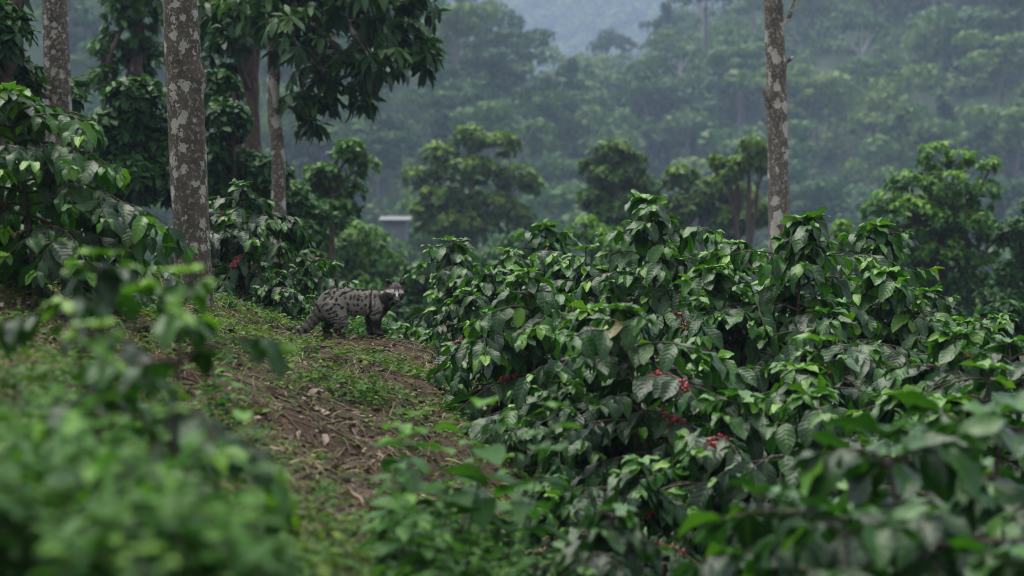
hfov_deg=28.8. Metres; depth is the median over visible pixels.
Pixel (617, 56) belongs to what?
forest tree
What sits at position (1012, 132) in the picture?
forest tree
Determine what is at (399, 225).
hut
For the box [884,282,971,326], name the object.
coffee bush
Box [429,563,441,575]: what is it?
weed
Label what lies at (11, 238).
coffee bush
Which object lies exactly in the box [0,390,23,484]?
weed
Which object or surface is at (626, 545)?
coffee bush
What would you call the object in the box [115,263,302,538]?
broadleaf sapling
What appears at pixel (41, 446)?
weed
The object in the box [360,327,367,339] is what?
weed
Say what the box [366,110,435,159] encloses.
forest tree
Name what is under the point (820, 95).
forest tree
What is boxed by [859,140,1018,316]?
dense tree
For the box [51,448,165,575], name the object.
weed
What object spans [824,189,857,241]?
forest tree
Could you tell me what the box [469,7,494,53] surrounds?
forest tree
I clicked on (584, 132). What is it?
forest tree
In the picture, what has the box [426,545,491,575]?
weed
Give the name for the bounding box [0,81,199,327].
coffee bush
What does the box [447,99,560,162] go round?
forest tree
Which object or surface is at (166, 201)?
broadleaf shrub
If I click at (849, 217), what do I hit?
forest tree
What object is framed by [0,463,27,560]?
weed
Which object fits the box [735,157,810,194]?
forest tree
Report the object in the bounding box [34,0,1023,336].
forest trees
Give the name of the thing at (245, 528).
weed
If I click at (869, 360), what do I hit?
coffee bush
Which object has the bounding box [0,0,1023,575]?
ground
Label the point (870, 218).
forest tree
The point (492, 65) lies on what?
forest tree
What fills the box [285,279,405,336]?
civet
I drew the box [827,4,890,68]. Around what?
forest tree
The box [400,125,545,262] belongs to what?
round tree
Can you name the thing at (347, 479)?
soil clods
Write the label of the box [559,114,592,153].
forest tree
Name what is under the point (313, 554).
ground cover
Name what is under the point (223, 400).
weed
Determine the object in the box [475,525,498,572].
weed
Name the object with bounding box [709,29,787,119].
forest tree
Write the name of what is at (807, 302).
coffee bush
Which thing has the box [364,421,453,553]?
weed
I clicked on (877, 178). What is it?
forest tree
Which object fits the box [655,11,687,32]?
forest tree
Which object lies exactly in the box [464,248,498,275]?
broadleaf shrub
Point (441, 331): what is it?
coffee bush
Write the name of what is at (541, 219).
forest tree
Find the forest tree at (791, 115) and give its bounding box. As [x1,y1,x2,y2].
[787,98,840,142]
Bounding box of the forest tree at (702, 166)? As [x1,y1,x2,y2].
[657,156,767,248]
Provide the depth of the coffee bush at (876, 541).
4.16 m
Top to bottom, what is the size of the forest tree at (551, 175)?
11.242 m
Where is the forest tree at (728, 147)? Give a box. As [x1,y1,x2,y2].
[696,118,825,243]
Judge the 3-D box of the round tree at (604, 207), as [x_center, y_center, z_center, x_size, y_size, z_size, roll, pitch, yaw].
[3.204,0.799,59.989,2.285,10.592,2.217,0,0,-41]
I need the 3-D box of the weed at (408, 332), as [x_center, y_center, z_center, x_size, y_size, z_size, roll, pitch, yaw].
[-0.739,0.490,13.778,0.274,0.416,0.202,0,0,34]
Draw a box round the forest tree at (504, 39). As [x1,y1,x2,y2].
[460,28,533,98]
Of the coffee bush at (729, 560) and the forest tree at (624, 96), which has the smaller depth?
the coffee bush at (729, 560)
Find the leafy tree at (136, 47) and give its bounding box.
[78,0,164,206]
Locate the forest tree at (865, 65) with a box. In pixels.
[839,53,901,88]
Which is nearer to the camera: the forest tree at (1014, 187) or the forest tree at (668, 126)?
the forest tree at (1014, 187)
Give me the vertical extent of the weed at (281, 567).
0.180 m
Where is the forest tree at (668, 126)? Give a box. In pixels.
[631,106,723,176]
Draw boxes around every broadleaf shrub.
[4,125,45,160]
[73,143,83,180]
[81,73,170,251]
[150,143,228,210]
[204,67,295,221]
[265,182,340,276]
[293,216,407,333]
[342,228,418,275]
[379,261,442,322]
[385,226,450,277]
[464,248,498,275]
[480,228,549,276]
[559,214,639,266]
[622,236,704,287]
[795,253,837,297]
[820,218,870,279]
[829,270,853,280]
[914,289,968,323]
[957,281,1022,316]
[960,298,1023,352]
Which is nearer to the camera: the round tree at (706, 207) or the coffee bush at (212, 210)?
the coffee bush at (212, 210)
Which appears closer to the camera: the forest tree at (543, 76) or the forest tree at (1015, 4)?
the forest tree at (1015, 4)
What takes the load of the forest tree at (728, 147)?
on the ground at (826, 60)
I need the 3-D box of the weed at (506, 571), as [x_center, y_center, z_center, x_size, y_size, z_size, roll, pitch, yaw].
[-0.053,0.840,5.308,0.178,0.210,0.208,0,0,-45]
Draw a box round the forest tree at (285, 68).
[280,41,348,117]
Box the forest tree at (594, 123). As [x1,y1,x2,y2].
[552,118,632,158]
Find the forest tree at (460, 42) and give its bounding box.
[443,33,468,60]
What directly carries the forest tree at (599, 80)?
on the ground at (826, 60)
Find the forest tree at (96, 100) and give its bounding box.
[81,91,107,117]
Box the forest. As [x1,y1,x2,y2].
[440,0,742,77]
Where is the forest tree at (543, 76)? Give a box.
[509,69,561,93]
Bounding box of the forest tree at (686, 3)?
[666,0,742,52]
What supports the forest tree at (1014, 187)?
on the ground at (826, 60)
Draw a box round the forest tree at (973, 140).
[963,121,1004,198]
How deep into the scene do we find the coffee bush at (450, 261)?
14.79 m
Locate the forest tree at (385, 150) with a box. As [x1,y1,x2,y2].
[354,131,412,219]
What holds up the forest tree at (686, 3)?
on the ground at (826, 60)
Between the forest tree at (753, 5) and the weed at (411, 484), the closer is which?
the weed at (411, 484)
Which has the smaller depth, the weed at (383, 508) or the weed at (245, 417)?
the weed at (245, 417)
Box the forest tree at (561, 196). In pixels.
[497,181,655,253]
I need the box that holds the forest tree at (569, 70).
[555,56,588,98]
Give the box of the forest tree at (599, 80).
[589,73,644,117]
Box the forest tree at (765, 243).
[756,239,831,253]
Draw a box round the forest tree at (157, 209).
[103,198,164,214]
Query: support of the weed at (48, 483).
on the ground at (826, 60)
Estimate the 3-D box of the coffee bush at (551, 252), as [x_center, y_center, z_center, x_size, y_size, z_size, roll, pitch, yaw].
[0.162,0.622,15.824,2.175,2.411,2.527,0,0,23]
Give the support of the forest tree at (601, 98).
on the ground at (826, 60)
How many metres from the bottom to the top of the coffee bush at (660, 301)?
1.862 m
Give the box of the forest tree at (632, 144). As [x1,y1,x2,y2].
[579,128,641,159]
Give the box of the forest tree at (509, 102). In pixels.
[462,98,523,151]
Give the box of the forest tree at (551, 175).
[526,152,577,218]
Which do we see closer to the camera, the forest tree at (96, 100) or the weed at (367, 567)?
the weed at (367, 567)
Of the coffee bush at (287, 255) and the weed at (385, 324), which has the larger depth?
the coffee bush at (287, 255)
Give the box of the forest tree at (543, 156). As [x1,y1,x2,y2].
[535,151,602,166]
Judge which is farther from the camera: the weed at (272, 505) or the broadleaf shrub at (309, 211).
the broadleaf shrub at (309, 211)
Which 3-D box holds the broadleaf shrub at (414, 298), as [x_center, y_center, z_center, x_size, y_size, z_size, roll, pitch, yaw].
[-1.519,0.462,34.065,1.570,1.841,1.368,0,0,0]
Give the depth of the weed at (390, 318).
13.53 m
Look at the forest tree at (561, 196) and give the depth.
174.20 m
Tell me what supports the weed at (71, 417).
on the ground at (826, 60)
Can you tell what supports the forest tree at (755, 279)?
on the ground at (826, 60)
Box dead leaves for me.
[0,278,561,575]
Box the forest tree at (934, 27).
[900,2,990,76]
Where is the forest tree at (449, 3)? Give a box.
[431,0,478,35]
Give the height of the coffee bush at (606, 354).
1.514 m
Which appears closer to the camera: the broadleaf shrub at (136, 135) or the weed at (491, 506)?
the weed at (491, 506)
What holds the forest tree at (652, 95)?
on the ground at (826, 60)
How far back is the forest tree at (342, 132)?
203.75 m
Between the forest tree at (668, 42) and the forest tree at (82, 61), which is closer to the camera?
the forest tree at (82, 61)
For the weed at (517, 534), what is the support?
on the ground at (826, 60)
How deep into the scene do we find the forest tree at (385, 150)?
199.94 m
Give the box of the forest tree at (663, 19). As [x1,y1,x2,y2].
[649,1,675,58]
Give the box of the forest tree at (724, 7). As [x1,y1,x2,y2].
[722,0,725,18]
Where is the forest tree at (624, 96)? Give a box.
[577,74,660,128]
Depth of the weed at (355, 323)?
13.47 m
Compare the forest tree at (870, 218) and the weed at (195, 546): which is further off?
the forest tree at (870, 218)
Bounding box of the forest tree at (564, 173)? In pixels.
[531,157,628,200]
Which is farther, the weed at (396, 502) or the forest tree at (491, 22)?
the forest tree at (491, 22)
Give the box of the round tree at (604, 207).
[574,139,663,267]
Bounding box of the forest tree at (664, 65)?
[603,45,710,117]
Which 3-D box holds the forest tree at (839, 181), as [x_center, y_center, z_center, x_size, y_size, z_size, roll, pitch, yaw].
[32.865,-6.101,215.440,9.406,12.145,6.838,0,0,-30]
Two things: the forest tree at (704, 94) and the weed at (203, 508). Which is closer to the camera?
the weed at (203, 508)
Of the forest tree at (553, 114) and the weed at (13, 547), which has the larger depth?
the forest tree at (553, 114)
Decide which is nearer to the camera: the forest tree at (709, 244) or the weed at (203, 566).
the weed at (203, 566)
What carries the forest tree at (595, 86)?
on the ground at (826, 60)
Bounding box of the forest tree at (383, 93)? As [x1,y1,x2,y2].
[341,49,401,135]
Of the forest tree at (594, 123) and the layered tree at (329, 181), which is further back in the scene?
the forest tree at (594, 123)
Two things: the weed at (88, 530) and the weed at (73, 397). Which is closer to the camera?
the weed at (88, 530)
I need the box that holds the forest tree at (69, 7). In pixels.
[23,0,84,17]
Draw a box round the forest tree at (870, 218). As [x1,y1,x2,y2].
[858,189,971,263]
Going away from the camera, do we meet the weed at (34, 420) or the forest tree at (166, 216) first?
the weed at (34, 420)
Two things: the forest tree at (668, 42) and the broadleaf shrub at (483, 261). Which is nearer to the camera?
the broadleaf shrub at (483, 261)
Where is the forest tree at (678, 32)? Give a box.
[647,23,694,63]
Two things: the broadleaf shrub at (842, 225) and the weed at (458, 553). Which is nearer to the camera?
the weed at (458, 553)
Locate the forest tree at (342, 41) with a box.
[333,37,385,74]
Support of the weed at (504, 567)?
on the ground at (826, 60)
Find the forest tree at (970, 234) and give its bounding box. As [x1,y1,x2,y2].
[913,206,976,244]
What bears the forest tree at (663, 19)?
on the ground at (826, 60)
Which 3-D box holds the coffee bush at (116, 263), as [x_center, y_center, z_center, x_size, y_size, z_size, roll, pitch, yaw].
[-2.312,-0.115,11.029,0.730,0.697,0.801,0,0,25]
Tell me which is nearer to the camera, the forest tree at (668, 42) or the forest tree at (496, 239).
the forest tree at (496, 239)
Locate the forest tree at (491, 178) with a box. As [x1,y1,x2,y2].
[434,160,544,222]
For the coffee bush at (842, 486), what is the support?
on the ground at (826, 60)
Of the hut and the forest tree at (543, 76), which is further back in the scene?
the forest tree at (543, 76)
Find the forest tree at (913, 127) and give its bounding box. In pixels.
[856,95,966,191]
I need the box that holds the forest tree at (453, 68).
[411,63,462,128]
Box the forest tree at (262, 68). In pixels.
[260,38,301,84]
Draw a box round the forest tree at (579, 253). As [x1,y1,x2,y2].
[574,250,608,265]
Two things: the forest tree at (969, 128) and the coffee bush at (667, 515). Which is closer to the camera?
the coffee bush at (667, 515)
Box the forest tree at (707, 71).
[654,68,735,108]
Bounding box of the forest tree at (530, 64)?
[513,59,536,74]
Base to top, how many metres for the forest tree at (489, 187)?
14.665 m
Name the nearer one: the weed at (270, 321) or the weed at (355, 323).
the weed at (270, 321)
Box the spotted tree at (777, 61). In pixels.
[763,0,796,312]
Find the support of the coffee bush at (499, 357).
on the ground at (826, 60)
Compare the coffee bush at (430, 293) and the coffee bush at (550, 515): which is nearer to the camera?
the coffee bush at (550, 515)
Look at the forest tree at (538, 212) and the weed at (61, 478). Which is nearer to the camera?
the weed at (61, 478)
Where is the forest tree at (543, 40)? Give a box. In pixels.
[472,27,555,87]
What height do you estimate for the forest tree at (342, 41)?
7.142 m
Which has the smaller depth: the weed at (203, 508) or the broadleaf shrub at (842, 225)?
the weed at (203, 508)
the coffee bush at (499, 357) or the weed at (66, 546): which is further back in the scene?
the coffee bush at (499, 357)
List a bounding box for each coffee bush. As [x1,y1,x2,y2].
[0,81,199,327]
[0,141,59,282]
[0,184,48,277]
[5,161,84,227]
[48,229,143,288]
[70,253,183,314]
[150,178,323,327]
[209,201,261,287]
[214,234,343,318]
[234,269,322,328]
[289,260,361,330]
[389,258,465,339]
[391,235,484,345]
[418,267,519,345]
[422,287,514,382]
[426,264,612,451]
[445,326,551,416]
[446,247,541,318]
[458,300,743,468]
[482,473,635,569]
[485,218,603,312]
[501,378,636,491]
[520,189,787,403]
[520,242,657,360]
[522,302,779,527]
[527,503,673,575]
[544,453,710,575]
[620,349,768,457]
[621,262,673,297]
[625,389,800,572]
[637,422,747,499]
[648,383,887,575]
[653,207,949,440]
[672,477,838,575]
[673,244,788,314]
[676,412,1023,575]
[707,332,875,491]
[725,289,845,390]
[743,496,929,575]
[747,306,913,408]
[762,384,920,492]
[806,479,848,569]
[808,430,1017,575]
[816,215,983,397]
[834,389,1023,544]
[836,326,1009,461]
[865,359,1023,476]
[866,418,927,489]
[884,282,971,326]
[885,316,1023,413]
[923,335,1023,467]
[947,535,1023,575]
[969,307,1023,374]
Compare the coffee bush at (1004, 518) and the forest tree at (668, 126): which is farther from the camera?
the forest tree at (668, 126)
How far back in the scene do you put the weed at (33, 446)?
3.38 m
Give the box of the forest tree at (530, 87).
[497,77,587,158]
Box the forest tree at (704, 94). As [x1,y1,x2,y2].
[624,58,728,148]
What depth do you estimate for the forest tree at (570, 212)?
187.14 m
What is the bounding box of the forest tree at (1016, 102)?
[994,98,1023,147]
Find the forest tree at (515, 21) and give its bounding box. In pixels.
[462,8,537,48]
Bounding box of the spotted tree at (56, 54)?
[41,0,72,154]
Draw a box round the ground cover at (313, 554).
[0,269,606,575]
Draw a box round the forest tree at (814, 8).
[763,0,842,31]
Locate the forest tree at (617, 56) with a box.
[590,50,633,67]
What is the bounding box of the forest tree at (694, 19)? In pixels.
[671,5,718,32]
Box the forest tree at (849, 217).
[821,211,904,253]
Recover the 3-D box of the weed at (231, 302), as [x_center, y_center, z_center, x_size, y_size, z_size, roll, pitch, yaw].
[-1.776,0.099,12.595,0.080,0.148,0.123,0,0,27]
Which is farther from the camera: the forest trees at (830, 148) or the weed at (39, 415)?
the forest trees at (830, 148)
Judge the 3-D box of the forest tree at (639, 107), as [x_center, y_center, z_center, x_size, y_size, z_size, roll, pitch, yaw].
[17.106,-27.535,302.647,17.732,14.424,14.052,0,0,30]
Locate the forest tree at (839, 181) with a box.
[794,175,857,213]
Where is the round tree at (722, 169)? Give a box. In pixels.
[706,135,767,282]
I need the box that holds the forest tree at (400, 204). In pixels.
[355,196,494,247]
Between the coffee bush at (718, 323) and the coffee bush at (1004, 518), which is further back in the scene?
the coffee bush at (718, 323)
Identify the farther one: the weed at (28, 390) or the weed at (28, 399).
the weed at (28, 399)
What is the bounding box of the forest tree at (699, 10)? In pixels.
[693,0,714,42]
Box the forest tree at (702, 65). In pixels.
[682,22,765,104]
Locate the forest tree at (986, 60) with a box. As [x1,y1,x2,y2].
[951,30,1023,108]
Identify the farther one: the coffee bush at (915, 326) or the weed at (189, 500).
the coffee bush at (915, 326)
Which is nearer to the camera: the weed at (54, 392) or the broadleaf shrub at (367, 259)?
the weed at (54, 392)
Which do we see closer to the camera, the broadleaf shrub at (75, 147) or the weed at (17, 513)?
the weed at (17, 513)
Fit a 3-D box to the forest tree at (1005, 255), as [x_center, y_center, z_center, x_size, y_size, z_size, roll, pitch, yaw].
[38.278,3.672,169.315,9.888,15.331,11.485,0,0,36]
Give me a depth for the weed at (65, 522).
2.99 m
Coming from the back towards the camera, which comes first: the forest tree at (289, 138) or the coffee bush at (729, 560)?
the forest tree at (289, 138)
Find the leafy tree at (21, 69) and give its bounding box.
[0,0,94,183]
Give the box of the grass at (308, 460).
[0,274,551,575]
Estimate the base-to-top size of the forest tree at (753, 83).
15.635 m
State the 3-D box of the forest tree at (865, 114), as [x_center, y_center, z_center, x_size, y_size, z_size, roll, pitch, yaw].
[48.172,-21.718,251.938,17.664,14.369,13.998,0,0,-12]
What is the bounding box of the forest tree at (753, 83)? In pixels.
[721,62,816,102]
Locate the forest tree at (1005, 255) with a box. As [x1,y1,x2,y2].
[917,245,1011,287]
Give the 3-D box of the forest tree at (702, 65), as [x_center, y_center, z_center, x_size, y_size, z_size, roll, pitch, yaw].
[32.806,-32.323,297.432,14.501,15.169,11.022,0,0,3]
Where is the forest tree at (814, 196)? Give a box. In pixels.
[789,178,868,239]
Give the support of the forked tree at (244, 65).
on the ground at (826, 60)
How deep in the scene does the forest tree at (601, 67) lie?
316.36 m
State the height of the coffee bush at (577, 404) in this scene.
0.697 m
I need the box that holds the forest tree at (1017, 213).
[1011,206,1022,218]
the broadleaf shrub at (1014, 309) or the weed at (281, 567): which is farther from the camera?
the broadleaf shrub at (1014, 309)
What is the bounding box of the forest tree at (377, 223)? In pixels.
[374,218,433,260]
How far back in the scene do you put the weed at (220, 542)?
2.78 m
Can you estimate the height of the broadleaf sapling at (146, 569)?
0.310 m
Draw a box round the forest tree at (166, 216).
[118,194,172,231]
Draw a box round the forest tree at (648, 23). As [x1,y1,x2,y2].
[636,20,656,50]
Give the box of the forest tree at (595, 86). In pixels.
[550,80,608,101]
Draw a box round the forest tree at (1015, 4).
[987,0,1023,82]
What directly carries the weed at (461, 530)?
on the ground at (826, 60)
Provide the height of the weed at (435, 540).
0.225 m
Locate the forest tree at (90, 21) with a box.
[68,4,122,65]
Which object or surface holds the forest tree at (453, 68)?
on the ground at (826, 60)
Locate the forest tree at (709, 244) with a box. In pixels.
[689,241,726,260]
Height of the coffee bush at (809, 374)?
1.300 m
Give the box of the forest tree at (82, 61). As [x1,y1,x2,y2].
[70,40,126,84]
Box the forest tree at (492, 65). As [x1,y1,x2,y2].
[443,47,535,100]
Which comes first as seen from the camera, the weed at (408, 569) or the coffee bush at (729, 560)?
the weed at (408, 569)
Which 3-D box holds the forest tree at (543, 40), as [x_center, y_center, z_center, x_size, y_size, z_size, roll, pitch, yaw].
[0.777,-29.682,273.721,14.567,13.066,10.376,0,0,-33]
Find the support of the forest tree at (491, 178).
on the ground at (826, 60)
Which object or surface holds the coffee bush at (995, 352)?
on the ground at (826, 60)
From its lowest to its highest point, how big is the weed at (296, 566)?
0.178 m
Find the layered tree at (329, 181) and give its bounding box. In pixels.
[295,138,381,285]
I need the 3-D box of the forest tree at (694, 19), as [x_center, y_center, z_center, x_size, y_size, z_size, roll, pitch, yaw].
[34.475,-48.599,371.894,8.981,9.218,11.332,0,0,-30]
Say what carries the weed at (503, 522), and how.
on the ground at (826, 60)
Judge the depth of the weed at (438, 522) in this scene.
6.14 m
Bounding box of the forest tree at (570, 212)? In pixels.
[567,195,669,236]
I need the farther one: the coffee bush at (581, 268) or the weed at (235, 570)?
the coffee bush at (581, 268)
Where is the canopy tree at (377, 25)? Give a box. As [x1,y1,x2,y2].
[197,0,450,276]
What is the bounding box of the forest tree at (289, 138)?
[260,91,347,165]
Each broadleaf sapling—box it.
[0,245,173,456]
[30,318,213,518]
[106,544,181,575]
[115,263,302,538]
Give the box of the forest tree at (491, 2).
[424,0,507,13]
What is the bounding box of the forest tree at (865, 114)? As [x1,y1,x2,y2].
[827,63,951,156]
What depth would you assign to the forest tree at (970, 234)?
208.00 m
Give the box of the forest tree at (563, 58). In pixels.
[535,42,613,74]
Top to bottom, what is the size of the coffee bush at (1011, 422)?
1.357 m
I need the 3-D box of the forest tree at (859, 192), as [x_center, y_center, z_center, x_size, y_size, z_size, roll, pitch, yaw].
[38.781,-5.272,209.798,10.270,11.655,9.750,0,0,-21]
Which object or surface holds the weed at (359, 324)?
on the ground at (826, 60)
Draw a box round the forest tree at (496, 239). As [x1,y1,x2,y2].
[477,225,547,277]
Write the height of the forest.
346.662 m
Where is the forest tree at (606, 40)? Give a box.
[586,27,637,59]
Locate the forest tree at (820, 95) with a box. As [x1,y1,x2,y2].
[787,74,852,169]
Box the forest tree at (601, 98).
[556,89,611,117]
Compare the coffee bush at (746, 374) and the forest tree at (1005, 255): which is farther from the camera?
the forest tree at (1005, 255)
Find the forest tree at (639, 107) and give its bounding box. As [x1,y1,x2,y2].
[575,61,677,120]
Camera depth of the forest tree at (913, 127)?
225.12 m
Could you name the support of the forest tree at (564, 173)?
on the ground at (826, 60)
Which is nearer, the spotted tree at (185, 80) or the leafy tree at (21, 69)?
the spotted tree at (185, 80)
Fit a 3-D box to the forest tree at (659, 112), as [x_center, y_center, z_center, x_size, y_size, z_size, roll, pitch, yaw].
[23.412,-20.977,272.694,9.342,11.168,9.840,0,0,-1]
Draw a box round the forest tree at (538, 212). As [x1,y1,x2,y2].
[530,205,565,231]
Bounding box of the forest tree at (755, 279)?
[739,253,763,286]
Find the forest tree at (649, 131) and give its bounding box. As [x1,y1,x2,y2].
[636,116,669,186]
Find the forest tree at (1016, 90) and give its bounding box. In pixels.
[1001,49,1023,103]
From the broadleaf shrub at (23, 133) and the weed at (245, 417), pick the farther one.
the broadleaf shrub at (23, 133)
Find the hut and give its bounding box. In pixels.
[378,216,411,269]
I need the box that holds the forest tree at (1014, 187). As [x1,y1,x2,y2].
[943,174,1023,248]
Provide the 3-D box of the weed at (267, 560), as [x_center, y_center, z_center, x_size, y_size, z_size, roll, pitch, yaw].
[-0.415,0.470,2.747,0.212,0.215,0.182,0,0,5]
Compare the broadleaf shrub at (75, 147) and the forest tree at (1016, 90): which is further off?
the forest tree at (1016, 90)
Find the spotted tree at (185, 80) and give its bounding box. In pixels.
[162,0,214,312]
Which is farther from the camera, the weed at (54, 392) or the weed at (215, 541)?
the weed at (54, 392)
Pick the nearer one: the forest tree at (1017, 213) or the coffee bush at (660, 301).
the coffee bush at (660, 301)
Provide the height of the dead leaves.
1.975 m
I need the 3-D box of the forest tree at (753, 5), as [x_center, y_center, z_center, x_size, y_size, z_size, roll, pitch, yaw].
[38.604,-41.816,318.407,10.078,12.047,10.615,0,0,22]
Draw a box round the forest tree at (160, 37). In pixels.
[129,15,163,64]
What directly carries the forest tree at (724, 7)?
on the ground at (826, 60)
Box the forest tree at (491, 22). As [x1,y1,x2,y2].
[449,6,495,39]
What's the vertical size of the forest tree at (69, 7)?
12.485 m
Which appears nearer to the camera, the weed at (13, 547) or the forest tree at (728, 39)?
the weed at (13, 547)
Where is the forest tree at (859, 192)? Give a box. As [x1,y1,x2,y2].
[828,184,910,213]
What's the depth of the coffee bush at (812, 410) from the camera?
7.51 m
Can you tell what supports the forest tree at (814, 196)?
on the ground at (826, 60)
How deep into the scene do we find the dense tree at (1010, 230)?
29.86 m
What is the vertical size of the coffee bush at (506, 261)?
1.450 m
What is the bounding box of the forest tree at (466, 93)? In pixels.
[425,75,501,157]
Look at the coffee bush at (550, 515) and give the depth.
7.45 m
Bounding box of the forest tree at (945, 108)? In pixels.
[927,93,966,179]
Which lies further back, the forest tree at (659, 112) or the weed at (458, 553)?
the forest tree at (659, 112)
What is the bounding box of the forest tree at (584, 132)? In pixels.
[517,89,642,164]
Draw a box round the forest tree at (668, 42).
[645,28,704,77]
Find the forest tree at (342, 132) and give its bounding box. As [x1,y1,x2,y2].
[264,81,376,169]
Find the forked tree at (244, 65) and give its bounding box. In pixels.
[197,0,303,262]
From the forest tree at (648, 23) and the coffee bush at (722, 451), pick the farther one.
the forest tree at (648, 23)
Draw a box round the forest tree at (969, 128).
[956,105,1023,177]
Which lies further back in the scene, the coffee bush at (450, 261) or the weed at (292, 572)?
the coffee bush at (450, 261)
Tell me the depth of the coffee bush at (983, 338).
10.47 m
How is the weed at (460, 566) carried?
on the ground at (826, 60)
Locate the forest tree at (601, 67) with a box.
[574,54,619,81]
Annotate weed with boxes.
[0,375,66,459]
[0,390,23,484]
[0,395,69,452]
[0,410,117,508]
[0,417,83,488]
[0,422,110,575]
[0,425,55,575]
[0,427,40,547]
[0,432,58,518]
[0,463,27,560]
[0,469,61,575]
[0,483,81,555]
[0,492,40,560]
[5,462,86,575]
[6,368,67,418]
[11,509,144,575]
[17,384,64,419]
[22,410,63,450]
[27,383,139,467]
[30,522,190,575]
[31,405,191,571]
[31,447,87,561]
[34,418,131,563]
[39,403,104,457]
[40,394,130,538]
[42,405,92,458]
[46,383,172,515]
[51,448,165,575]
[57,377,83,404]
[60,504,122,569]
[75,430,242,575]
[94,546,138,570]
[118,458,226,575]
[120,444,230,555]
[133,481,302,575]
[137,510,252,568]
[143,463,272,572]
[151,553,284,575]
[159,539,235,575]
[164,539,301,575]
[188,495,285,565]
[192,498,275,567]
[193,362,252,432]
[198,565,222,575]
[205,508,281,575]
[210,409,300,550]
[214,550,288,570]
[222,535,293,575]
[223,292,238,311]
[227,531,306,575]
[246,525,307,575]
[261,313,277,327]
[301,294,316,328]
[347,318,365,335]
[348,317,365,334]
[353,550,397,575]
[356,311,396,338]
[356,315,391,332]
[357,462,428,575]
[358,411,442,553]
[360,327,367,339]
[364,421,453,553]
[366,490,416,522]
[372,540,463,575]
[378,482,460,575]
[387,322,409,338]
[389,482,460,574]
[395,329,418,342]
[398,401,584,575]
[403,483,473,536]
[405,534,451,567]
[414,396,520,572]
[415,525,459,572]
[424,495,480,536]
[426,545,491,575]
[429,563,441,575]
[439,535,489,575]
[450,439,547,574]
[451,530,493,575]
[461,525,531,575]
[469,561,525,575]
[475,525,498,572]
[488,545,529,575]
[497,515,532,572]
[525,540,571,575]
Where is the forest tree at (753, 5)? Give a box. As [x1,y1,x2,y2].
[727,0,786,32]
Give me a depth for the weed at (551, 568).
6.15 m
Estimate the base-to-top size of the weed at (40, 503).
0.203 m
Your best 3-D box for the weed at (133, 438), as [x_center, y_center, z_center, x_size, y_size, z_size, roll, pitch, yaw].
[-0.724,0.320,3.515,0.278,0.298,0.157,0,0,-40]
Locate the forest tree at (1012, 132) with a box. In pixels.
[948,104,1023,213]
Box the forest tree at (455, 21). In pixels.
[427,1,505,105]
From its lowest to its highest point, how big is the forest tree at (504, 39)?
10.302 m
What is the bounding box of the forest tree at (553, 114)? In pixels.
[512,88,580,155]
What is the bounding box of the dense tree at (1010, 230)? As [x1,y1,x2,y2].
[973,199,1023,306]
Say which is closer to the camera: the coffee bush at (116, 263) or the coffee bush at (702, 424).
the coffee bush at (702, 424)
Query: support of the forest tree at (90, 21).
on the ground at (826, 60)
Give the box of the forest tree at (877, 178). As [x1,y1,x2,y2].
[837,157,928,194]
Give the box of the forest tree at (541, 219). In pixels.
[499,214,558,233]
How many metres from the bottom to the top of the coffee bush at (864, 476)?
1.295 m
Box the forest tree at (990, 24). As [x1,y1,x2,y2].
[940,7,1021,80]
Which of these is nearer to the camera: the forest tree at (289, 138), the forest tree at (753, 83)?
the forest tree at (289, 138)
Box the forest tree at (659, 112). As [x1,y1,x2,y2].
[648,92,714,160]
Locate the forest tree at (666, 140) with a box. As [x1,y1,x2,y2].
[649,119,728,162]
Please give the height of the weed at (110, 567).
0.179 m
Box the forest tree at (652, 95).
[590,75,684,165]
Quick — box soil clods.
[0,279,543,575]
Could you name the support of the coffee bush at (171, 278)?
on the ground at (826, 60)
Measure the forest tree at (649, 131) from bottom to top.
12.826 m
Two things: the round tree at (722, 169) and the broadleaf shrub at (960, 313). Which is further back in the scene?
the round tree at (722, 169)
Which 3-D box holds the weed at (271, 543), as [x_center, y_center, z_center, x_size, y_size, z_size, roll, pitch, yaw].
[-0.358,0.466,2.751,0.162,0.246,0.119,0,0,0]
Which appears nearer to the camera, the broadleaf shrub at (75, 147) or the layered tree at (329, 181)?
the broadleaf shrub at (75, 147)
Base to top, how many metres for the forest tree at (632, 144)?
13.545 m
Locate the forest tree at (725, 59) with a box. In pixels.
[704,42,765,132]
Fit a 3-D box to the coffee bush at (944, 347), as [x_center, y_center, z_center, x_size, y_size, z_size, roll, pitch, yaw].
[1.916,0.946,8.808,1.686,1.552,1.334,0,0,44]
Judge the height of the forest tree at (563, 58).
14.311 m
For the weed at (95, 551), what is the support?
on the ground at (826, 60)
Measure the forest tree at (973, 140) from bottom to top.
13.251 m
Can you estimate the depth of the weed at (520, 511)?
5.53 m
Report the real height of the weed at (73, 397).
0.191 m
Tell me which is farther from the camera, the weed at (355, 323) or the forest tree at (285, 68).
the forest tree at (285, 68)
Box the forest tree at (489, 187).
[465,179,497,245]
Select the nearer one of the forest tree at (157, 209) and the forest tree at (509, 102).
the forest tree at (157, 209)
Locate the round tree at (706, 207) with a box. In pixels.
[650,163,768,255]
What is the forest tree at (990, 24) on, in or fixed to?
on the ground at (826, 60)

